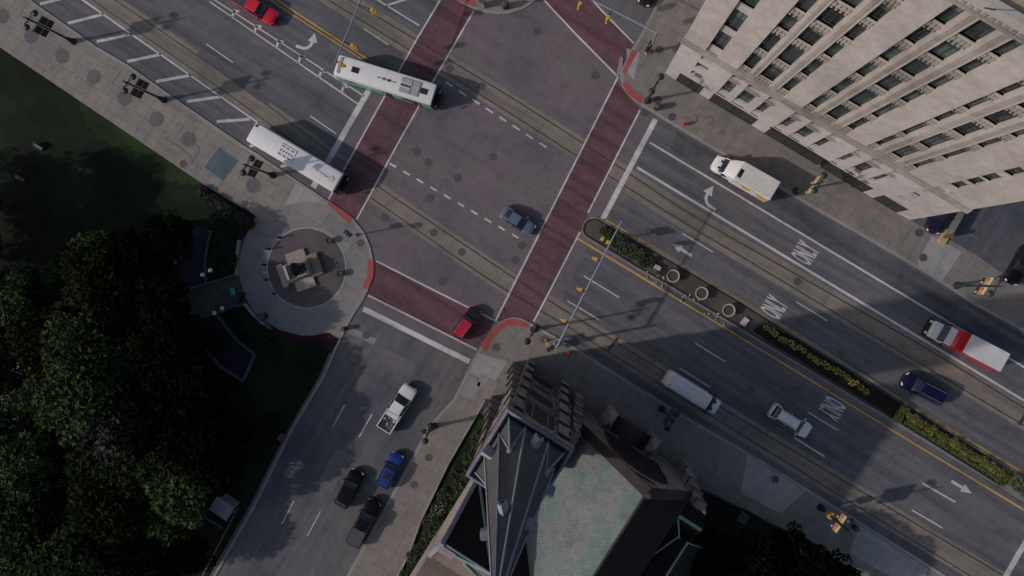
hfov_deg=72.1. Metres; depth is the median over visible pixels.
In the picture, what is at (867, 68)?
window
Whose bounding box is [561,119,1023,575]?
road
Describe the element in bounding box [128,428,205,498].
park tree
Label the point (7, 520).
park tree
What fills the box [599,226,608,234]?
shrub
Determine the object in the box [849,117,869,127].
window
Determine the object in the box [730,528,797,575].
park tree
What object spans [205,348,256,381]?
wall
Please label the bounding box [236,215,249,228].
shrub
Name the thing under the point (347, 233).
pedestrian signal
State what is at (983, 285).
street lamp
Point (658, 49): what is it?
manhole cover
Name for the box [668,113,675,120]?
manhole cover
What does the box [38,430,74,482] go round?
park tree
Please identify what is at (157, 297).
park tree
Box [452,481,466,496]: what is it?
shrub
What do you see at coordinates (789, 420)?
suv
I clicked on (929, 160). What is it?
window
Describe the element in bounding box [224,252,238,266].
shrub
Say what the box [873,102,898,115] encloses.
window
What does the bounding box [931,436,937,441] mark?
shrub
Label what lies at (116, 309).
park tree
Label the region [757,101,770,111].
window
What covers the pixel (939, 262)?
pavement
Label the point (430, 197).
manhole cover
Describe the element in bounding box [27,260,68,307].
park tree
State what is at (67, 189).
lawn
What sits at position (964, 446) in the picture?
flower clump
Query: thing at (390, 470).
suv
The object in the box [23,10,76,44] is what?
street lamp
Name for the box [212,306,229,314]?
park lamp
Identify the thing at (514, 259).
manhole cover
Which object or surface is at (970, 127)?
window
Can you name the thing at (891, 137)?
window
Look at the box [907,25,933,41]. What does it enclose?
window
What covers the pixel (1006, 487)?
traffic island
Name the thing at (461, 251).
manhole cover
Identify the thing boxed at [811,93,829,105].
window
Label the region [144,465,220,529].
park tree
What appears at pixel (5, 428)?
park tree
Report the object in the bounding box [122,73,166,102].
street lamp
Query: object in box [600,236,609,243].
median signal
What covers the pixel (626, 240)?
shrub
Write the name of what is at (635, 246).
shrub
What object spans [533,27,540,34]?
manhole cover
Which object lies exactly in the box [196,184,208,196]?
shrub
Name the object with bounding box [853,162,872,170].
window
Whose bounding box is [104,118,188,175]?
lawn
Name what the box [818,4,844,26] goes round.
window
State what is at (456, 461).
lawn
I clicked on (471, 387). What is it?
pavement
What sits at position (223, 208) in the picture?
shrub
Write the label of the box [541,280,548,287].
manhole cover
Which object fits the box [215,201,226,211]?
shrub
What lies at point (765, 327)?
flower clump
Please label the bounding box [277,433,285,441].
planter frame
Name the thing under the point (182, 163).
manhole cover
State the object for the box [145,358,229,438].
park tree
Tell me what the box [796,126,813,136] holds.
window
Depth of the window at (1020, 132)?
53.40 m
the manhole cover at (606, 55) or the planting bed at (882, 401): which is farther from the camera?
the manhole cover at (606, 55)
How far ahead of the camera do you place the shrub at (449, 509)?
83.98 m
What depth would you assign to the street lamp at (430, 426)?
80.45 m
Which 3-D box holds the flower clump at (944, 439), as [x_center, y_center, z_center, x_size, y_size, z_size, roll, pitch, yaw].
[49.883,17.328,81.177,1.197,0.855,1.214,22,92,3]
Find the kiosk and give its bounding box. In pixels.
[209,493,239,520]
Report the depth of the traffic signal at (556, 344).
76.93 m
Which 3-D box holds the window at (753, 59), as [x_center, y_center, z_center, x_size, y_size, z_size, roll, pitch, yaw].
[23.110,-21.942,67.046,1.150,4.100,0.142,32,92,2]
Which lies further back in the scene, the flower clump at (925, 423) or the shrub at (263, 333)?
the shrub at (263, 333)
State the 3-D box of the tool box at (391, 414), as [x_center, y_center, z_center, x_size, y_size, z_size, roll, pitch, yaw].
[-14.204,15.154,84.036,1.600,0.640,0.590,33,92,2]
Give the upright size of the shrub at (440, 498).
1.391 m
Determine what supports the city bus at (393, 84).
on the crosswalk
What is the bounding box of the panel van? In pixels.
[661,369,721,413]
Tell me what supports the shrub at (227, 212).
on the lawn at (67, 189)
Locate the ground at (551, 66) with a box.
[31,0,941,575]
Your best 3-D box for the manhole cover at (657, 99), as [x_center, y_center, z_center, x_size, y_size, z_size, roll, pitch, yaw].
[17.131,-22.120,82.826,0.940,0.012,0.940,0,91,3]
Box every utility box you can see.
[653,264,661,270]
[740,316,749,326]
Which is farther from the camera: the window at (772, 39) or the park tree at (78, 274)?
the park tree at (78, 274)
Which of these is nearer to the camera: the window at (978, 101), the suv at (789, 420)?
the window at (978, 101)
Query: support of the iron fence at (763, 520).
on the churchyard
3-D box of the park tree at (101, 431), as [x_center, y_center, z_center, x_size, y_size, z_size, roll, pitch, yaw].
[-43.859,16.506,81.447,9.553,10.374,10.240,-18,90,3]
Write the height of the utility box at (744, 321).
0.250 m
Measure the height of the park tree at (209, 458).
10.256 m
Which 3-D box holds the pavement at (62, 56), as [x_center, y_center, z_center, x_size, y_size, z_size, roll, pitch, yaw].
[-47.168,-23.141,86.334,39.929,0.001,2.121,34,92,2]
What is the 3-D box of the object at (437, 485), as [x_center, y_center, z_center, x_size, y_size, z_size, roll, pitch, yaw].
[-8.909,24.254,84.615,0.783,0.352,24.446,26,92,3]
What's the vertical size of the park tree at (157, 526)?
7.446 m
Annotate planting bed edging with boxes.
[583,219,1002,482]
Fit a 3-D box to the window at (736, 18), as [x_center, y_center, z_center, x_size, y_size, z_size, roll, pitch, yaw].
[19.787,-23.765,61.899,1.400,3.800,0.142,32,92,2]
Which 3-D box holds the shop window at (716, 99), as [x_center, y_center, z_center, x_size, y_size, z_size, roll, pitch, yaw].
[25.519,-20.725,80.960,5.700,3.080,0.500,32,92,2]
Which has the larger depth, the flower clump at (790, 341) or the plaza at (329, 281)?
the plaza at (329, 281)
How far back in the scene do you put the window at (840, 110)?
67.12 m
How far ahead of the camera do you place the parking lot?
80.94 m
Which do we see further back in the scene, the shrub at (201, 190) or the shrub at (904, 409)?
the shrub at (201, 190)
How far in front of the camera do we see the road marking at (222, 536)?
86.31 m
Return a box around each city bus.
[247,123,351,195]
[334,55,444,109]
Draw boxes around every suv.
[334,467,364,509]
[376,451,403,489]
[451,306,481,340]
[767,403,811,437]
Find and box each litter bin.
[258,313,267,319]
[501,0,508,9]
[654,103,660,110]
[851,524,859,531]
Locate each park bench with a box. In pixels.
[14,174,25,180]
[33,142,43,149]
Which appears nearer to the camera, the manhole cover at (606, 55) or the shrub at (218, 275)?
the manhole cover at (606, 55)
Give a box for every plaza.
[242,202,369,333]
[268,229,344,306]
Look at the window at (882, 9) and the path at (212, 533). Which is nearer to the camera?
the window at (882, 9)
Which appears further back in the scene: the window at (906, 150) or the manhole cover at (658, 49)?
the manhole cover at (658, 49)
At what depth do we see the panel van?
80.56 m
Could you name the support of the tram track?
on the road at (983, 523)
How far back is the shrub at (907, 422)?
81.40 m
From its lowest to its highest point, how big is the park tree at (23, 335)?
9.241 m
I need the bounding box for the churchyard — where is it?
[694,490,856,575]
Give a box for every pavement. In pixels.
[0,0,372,338]
[0,8,260,193]
[204,147,238,179]
[285,48,960,380]
[347,56,622,399]
[350,325,939,575]
[462,0,530,13]
[623,0,1023,330]
[741,455,927,575]
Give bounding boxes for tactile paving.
[327,0,642,351]
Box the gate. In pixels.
[938,211,964,244]
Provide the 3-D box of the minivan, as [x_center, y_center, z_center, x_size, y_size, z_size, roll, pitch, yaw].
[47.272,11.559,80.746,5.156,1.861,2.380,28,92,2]
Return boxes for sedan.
[499,205,535,235]
[638,0,653,7]
[924,213,948,233]
[1002,245,1023,284]
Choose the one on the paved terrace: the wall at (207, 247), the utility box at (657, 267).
the wall at (207, 247)
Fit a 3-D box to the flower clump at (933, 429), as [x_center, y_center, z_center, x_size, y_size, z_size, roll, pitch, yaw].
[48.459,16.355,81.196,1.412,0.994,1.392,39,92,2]
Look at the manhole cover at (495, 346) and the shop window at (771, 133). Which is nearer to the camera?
the shop window at (771, 133)
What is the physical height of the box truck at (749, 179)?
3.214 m
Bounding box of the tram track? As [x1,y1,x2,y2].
[85,0,1023,575]
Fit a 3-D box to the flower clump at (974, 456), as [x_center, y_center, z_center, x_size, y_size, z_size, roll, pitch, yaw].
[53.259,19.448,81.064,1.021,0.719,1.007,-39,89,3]
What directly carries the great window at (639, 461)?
in the stone church
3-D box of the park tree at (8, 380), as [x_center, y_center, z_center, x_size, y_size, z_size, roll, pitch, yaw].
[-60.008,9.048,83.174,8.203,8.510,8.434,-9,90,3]
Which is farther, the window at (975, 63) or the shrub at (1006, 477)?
the shrub at (1006, 477)
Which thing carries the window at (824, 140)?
in the office building
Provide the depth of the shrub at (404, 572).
84.47 m
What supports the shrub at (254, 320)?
on the lawn at (67, 189)
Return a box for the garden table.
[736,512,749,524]
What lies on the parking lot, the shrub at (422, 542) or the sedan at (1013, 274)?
the sedan at (1013, 274)
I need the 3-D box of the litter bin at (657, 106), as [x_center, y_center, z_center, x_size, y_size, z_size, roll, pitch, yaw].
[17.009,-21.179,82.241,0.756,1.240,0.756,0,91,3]
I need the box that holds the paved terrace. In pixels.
[179,223,252,377]
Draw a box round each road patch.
[197,50,271,104]
[255,512,288,563]
[317,448,351,491]
[370,344,415,375]
[395,140,447,180]
[512,164,568,208]
[629,304,679,337]
[845,448,919,494]
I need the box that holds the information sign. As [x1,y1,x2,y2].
[230,288,237,294]
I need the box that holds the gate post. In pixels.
[237,292,245,302]
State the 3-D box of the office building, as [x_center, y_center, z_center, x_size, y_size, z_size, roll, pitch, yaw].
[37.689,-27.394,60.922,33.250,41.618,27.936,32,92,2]
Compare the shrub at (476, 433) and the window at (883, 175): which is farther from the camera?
the shrub at (476, 433)
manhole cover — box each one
[179,160,186,167]
[357,239,364,246]
[362,331,369,338]
[381,214,387,220]
[410,481,417,488]
[413,148,420,155]
[425,158,431,165]
[425,454,432,460]
[427,194,433,201]
[430,229,436,236]
[438,278,444,284]
[446,64,452,71]
[454,174,460,181]
[458,248,465,255]
[478,82,484,89]
[489,153,496,160]
[492,343,499,350]
[511,256,518,263]
[518,242,525,249]
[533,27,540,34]
[540,335,547,342]
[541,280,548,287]
[589,20,596,27]
[591,71,598,78]
[603,52,610,59]
[613,30,620,37]
[641,109,648,116]
[645,228,652,235]
[654,96,661,102]
[655,46,662,53]
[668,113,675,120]
[747,386,754,393]
[771,475,778,482]
[794,278,801,285]
[838,349,845,356]
[915,229,922,236]
[919,254,926,261]
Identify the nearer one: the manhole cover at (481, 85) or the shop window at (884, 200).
the shop window at (884, 200)
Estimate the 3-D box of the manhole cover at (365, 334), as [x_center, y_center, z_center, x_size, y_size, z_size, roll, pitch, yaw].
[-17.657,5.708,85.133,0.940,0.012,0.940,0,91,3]
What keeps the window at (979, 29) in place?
in the office building
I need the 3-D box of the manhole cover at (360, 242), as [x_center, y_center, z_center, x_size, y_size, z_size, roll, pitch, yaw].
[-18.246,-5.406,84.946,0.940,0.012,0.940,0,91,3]
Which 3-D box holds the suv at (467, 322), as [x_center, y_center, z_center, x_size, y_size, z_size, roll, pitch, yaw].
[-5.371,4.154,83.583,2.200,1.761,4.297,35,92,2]
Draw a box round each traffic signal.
[334,0,377,67]
[553,220,621,349]
[577,0,658,53]
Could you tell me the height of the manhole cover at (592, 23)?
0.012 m
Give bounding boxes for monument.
[276,248,323,291]
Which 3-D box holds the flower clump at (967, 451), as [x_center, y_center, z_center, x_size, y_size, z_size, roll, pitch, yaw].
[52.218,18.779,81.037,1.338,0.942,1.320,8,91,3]
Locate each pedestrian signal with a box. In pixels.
[343,230,357,236]
[421,428,433,434]
[546,345,554,351]
[645,40,651,54]
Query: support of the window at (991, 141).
in the office building
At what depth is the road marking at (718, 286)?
82.65 m
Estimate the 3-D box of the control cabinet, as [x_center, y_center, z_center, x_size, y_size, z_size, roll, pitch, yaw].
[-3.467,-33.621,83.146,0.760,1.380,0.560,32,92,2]
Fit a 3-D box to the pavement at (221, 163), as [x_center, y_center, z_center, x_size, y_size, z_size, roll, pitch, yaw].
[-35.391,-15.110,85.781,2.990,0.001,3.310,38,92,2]
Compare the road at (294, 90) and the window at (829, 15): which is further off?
the road at (294, 90)
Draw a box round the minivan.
[899,372,948,405]
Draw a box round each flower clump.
[762,324,769,330]
[768,327,774,333]
[771,331,778,336]
[777,336,784,342]
[787,339,794,346]
[791,343,798,350]
[815,359,821,365]
[823,362,830,369]
[833,367,840,374]
[847,379,854,386]
[857,385,863,390]
[862,388,868,394]
[906,412,913,419]
[910,413,921,424]
[919,419,929,428]
[927,424,938,435]
[936,431,943,438]
[941,433,950,442]
[949,437,959,447]
[954,442,962,450]
[957,443,967,452]
[961,446,971,455]
[966,449,974,458]
[971,452,978,460]
[975,454,983,462]
[979,456,989,466]
[988,461,998,471]
[991,466,1000,475]
[996,467,1006,477]
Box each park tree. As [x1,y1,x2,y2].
[0,235,11,276]
[0,261,37,327]
[0,316,12,339]
[0,331,29,397]
[0,396,35,456]
[0,431,53,493]
[0,449,67,515]
[0,477,55,574]
[0,522,42,575]
[2,294,77,374]
[4,367,54,432]
[14,509,119,575]
[17,479,103,556]
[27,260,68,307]
[29,344,132,448]
[36,302,124,380]
[36,363,53,377]
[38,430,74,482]
[51,466,146,559]
[55,236,133,317]
[59,276,106,316]
[59,437,110,500]
[62,229,115,277]
[75,389,151,469]
[80,285,140,354]
[90,451,158,515]
[102,325,171,377]
[104,227,171,286]
[107,265,167,317]
[123,290,226,379]
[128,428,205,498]
[128,534,195,575]
[130,267,191,332]
[130,498,193,550]
[142,207,193,271]
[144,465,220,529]
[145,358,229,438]
[155,401,244,494]
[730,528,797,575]
[762,529,838,575]
[771,520,805,552]
[815,548,861,575]
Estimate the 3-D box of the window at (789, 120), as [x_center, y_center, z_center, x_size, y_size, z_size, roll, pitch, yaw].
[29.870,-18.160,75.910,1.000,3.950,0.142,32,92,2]
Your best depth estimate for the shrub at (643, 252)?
82.55 m
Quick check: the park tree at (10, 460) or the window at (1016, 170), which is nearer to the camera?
the window at (1016, 170)
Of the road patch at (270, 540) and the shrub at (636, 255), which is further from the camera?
the road patch at (270, 540)
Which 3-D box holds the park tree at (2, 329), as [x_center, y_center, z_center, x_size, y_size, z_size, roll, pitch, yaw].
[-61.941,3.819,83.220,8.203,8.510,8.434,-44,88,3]
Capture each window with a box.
[604,431,667,483]
[636,472,654,484]
[676,73,702,93]
[709,93,757,124]
[712,30,731,47]
[721,80,735,91]
[725,8,747,29]
[737,89,755,102]
[743,0,759,6]
[744,51,761,67]
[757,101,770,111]
[760,30,780,50]
[761,62,783,79]
[764,127,821,164]
[778,11,799,29]
[778,42,804,63]
[781,116,795,126]
[783,75,800,89]
[796,0,817,10]
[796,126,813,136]
[799,24,823,44]
[802,58,823,74]
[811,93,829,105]
[815,138,829,145]
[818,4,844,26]
[820,161,872,191]
[825,40,844,55]
[828,103,851,117]
[832,77,854,91]
[839,153,853,159]
[845,0,862,5]
[845,22,867,38]
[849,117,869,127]
[850,88,878,104]
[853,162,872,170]
[857,61,878,74]
[869,2,893,19]
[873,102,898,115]
[873,174,887,179]
[873,195,907,211]
[877,73,903,89]
[877,135,897,143]
[881,44,904,59]
[894,144,919,156]
[902,57,931,74]
[903,89,924,100]
[903,122,929,132]
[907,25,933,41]
[915,158,937,165]
[921,132,952,146]
[930,39,962,58]
[930,74,953,87]
[936,4,963,22]
[936,109,958,119]
[944,147,972,156]
[954,181,967,186]
[955,122,983,134]
[959,57,987,71]
[961,20,996,40]
[965,96,990,107]
[970,177,984,182]
[980,137,1004,145]
[985,173,1000,178]
[986,109,1018,123]
[993,39,1022,54]
[998,81,1023,93]
[1007,167,1023,173]
[1013,129,1023,135]
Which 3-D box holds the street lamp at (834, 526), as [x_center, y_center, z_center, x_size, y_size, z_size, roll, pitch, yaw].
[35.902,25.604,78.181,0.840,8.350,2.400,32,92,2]
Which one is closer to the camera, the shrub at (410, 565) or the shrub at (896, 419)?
the shrub at (896, 419)
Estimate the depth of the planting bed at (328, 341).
85.45 m
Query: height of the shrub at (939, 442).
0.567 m
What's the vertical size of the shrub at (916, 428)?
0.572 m
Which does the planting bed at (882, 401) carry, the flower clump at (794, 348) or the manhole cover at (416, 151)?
the flower clump at (794, 348)
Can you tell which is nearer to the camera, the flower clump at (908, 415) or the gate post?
the flower clump at (908, 415)
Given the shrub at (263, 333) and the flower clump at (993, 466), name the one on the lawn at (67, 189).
the shrub at (263, 333)
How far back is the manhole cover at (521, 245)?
83.98 m
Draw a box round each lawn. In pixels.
[0,48,328,575]
[55,86,204,191]
[80,102,199,184]
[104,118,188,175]
[403,413,484,569]
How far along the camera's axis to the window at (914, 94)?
57.01 m
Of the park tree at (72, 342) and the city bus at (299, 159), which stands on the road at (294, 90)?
the city bus at (299, 159)
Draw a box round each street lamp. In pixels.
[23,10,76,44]
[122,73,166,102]
[240,155,275,178]
[422,423,436,443]
[524,324,539,344]
[644,73,663,103]
[658,405,679,431]
[792,172,827,194]
[817,504,853,532]
[953,275,1003,296]
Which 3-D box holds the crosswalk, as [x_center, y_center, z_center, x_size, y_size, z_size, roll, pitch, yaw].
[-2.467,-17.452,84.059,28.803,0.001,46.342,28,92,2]
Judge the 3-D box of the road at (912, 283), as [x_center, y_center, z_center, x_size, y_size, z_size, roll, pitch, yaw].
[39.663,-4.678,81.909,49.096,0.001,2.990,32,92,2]
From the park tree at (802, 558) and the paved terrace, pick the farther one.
the paved terrace
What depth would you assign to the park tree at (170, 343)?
78.01 m
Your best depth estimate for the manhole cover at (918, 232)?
81.37 m
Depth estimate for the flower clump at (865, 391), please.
81.48 m
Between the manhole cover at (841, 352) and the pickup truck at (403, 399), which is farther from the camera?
the pickup truck at (403, 399)
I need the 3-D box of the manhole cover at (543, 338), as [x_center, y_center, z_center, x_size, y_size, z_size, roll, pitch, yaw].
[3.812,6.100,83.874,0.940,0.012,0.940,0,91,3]
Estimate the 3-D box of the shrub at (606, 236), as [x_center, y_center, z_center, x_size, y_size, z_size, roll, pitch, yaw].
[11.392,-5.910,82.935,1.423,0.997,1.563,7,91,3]
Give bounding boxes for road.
[33,0,438,187]
[216,311,470,575]
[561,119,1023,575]
[596,0,657,38]
[671,131,1023,364]
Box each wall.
[183,273,235,290]
[200,303,244,318]
[203,231,213,283]
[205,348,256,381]
[216,314,255,354]
[235,240,240,275]
[244,303,271,328]
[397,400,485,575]
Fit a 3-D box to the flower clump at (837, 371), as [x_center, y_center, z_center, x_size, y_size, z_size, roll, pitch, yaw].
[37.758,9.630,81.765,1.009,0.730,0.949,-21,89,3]
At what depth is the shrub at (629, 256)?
82.76 m
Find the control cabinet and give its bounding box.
[478,0,486,8]
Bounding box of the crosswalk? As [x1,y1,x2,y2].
[330,0,639,349]
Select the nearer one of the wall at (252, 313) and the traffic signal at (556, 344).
the traffic signal at (556, 344)
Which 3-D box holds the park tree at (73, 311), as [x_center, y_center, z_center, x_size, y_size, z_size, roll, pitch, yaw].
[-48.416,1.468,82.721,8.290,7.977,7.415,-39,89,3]
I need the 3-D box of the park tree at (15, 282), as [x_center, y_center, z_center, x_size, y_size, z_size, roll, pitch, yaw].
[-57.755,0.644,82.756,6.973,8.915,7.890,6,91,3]
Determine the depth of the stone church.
69.06 m
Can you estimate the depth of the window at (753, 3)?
58.12 m
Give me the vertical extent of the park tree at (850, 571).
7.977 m
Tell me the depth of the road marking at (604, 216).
83.75 m
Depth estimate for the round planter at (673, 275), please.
82.26 m
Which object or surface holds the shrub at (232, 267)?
on the lawn at (67, 189)
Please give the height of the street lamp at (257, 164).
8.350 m
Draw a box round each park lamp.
[200,268,215,276]
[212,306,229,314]
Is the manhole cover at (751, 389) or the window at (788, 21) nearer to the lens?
the window at (788, 21)
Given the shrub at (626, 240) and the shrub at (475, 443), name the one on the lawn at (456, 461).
the shrub at (475, 443)
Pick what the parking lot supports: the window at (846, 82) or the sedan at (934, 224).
the sedan at (934, 224)
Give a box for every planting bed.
[238,207,338,352]
[584,220,1000,481]
[752,323,995,480]
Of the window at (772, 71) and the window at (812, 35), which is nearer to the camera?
the window at (812, 35)
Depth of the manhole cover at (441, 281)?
84.56 m
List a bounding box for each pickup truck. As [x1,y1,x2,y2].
[230,0,279,25]
[345,496,381,548]
[377,383,416,433]
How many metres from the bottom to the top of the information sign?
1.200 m
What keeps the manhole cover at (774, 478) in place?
on the pavement at (783, 494)
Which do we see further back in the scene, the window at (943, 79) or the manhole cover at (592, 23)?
the manhole cover at (592, 23)
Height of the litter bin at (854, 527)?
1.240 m
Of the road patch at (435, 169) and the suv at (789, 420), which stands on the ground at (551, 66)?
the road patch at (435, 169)
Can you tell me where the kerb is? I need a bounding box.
[27,0,1023,575]
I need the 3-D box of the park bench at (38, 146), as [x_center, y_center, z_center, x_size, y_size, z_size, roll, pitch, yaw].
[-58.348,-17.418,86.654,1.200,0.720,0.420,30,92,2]
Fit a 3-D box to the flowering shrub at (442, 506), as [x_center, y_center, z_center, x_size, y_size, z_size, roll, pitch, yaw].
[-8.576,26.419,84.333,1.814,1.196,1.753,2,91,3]
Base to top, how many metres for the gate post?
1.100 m
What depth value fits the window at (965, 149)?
61.45 m
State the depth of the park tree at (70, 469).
79.83 m
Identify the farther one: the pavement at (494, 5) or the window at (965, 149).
the pavement at (494, 5)
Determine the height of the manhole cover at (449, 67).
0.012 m
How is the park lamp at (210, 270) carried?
on the lawn at (67, 189)
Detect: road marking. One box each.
[40,0,1023,575]
[202,507,238,575]
[270,0,1023,510]
[958,225,976,261]
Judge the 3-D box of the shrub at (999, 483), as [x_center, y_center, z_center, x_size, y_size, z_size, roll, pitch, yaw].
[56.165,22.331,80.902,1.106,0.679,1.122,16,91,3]
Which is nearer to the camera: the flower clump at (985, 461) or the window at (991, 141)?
the window at (991, 141)
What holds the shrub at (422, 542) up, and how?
on the lawn at (456, 461)
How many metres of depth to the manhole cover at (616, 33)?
83.09 m
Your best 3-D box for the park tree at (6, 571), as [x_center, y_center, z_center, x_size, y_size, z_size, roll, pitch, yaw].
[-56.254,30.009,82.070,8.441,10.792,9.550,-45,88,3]
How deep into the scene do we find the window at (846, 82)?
61.96 m
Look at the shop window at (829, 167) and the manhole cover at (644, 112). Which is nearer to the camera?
the shop window at (829, 167)
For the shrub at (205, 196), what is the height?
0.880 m
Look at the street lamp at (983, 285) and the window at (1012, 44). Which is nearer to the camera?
the window at (1012, 44)
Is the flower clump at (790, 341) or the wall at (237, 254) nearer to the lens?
the flower clump at (790, 341)
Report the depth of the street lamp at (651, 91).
75.68 m
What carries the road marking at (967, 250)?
on the parking lot
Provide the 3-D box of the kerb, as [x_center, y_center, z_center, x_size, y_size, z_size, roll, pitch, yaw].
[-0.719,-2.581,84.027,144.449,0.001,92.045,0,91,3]
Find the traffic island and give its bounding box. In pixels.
[582,216,1023,501]
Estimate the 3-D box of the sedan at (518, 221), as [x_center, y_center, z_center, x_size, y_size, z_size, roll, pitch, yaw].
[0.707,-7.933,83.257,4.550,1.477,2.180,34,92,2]
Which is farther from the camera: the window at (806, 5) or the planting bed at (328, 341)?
the planting bed at (328, 341)
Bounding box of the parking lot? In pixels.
[912,201,1023,285]
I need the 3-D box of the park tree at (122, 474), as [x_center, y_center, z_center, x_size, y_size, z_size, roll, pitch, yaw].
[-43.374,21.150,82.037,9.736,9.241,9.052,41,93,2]
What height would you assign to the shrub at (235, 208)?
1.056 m
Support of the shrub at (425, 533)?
on the lawn at (456, 461)
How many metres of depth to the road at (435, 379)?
85.47 m
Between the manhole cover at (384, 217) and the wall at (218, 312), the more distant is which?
the wall at (218, 312)
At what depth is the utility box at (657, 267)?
82.45 m
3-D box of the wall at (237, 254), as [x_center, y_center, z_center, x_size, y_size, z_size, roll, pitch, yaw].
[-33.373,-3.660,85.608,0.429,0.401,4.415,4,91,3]
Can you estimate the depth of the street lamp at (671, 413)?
77.55 m
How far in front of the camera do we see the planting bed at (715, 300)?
82.75 m
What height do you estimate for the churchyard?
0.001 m
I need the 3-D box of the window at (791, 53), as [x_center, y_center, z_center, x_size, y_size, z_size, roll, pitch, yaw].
[24.650,-20.749,61.743,1.550,4.350,0.142,32,92,2]
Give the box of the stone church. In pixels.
[410,359,707,575]
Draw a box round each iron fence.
[699,487,741,538]
[742,506,776,539]
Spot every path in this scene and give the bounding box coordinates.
[0,275,245,434]
[171,480,239,575]
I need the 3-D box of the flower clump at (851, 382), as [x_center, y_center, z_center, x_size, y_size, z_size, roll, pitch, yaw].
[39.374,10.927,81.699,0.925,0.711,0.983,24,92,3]
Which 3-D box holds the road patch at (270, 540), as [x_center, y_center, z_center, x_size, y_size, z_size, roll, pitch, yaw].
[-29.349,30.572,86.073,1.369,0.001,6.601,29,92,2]
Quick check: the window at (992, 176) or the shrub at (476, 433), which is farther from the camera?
the shrub at (476, 433)
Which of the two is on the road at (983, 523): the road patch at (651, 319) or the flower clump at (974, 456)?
the road patch at (651, 319)
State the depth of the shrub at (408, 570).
84.45 m
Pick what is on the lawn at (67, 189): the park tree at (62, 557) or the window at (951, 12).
the park tree at (62, 557)
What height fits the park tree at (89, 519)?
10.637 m
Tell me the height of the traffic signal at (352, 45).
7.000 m
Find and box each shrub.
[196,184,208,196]
[202,192,209,200]
[204,193,215,204]
[208,193,219,205]
[208,257,220,270]
[212,268,225,279]
[213,196,223,206]
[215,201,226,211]
[221,203,230,212]
[222,205,234,219]
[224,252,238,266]
[226,239,236,249]
[226,260,236,269]
[228,205,237,216]
[230,306,240,315]
[231,209,240,218]
[234,212,245,224]
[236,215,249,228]
[241,216,255,229]
[248,318,257,329]
[259,325,270,336]
[399,568,409,575]
[406,550,419,563]
[406,560,413,568]
[406,566,412,574]
[411,543,422,556]
[419,539,429,549]
[421,528,434,543]
[422,516,432,528]
[426,514,436,524]
[427,528,437,540]
[430,501,445,517]
[431,516,445,528]
[435,502,445,514]
[436,488,452,504]
[445,501,455,514]
[446,489,456,502]
[449,466,462,481]
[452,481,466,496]
[457,474,468,483]
[458,466,467,479]
[461,450,472,465]
[470,430,480,443]
[470,445,476,457]
[471,435,479,447]
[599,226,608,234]
[603,232,613,242]
[614,233,623,240]
[616,237,625,248]
[616,245,627,255]
[619,235,628,246]
[625,242,632,252]
[627,253,634,259]
[628,243,638,254]
[632,249,641,259]
[637,248,646,257]
[638,257,648,267]
[646,257,655,268]
[892,414,903,423]
[896,409,904,418]
[899,404,910,414]
[904,419,910,424]
[913,425,919,430]
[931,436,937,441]
[934,439,942,444]
[996,478,1005,486]
[1000,471,1010,480]
[1006,475,1016,486]
[1011,473,1022,483]
[1012,483,1023,493]
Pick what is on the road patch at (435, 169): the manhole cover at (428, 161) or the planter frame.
the manhole cover at (428, 161)
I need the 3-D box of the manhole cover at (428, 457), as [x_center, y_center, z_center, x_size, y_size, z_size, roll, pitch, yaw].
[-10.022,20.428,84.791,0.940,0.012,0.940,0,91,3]
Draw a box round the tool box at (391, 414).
[386,410,399,420]
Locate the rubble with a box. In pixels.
[379,415,396,429]
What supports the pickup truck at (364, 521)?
on the road at (435, 379)
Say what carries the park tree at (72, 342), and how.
on the lawn at (67, 189)
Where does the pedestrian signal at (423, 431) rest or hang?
on the pavement at (717, 464)
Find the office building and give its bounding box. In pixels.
[665,0,1023,219]
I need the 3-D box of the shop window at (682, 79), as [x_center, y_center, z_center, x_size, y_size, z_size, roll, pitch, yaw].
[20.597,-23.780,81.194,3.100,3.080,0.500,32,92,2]
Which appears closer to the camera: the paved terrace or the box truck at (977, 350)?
the box truck at (977, 350)
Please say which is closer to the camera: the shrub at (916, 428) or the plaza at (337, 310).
the shrub at (916, 428)
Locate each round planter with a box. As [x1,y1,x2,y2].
[326,237,332,243]
[337,270,343,276]
[667,269,679,281]
[695,287,707,299]
[722,304,735,316]
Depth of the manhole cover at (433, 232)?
84.54 m
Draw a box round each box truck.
[710,155,780,201]
[920,318,1009,371]
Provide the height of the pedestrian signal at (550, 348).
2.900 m
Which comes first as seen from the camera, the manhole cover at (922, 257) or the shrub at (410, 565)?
the manhole cover at (922, 257)
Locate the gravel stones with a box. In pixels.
[646,270,732,331]
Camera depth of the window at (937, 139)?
61.55 m
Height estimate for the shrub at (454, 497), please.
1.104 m
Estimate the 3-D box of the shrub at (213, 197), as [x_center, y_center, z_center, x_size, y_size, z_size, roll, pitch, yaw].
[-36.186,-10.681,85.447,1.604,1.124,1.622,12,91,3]

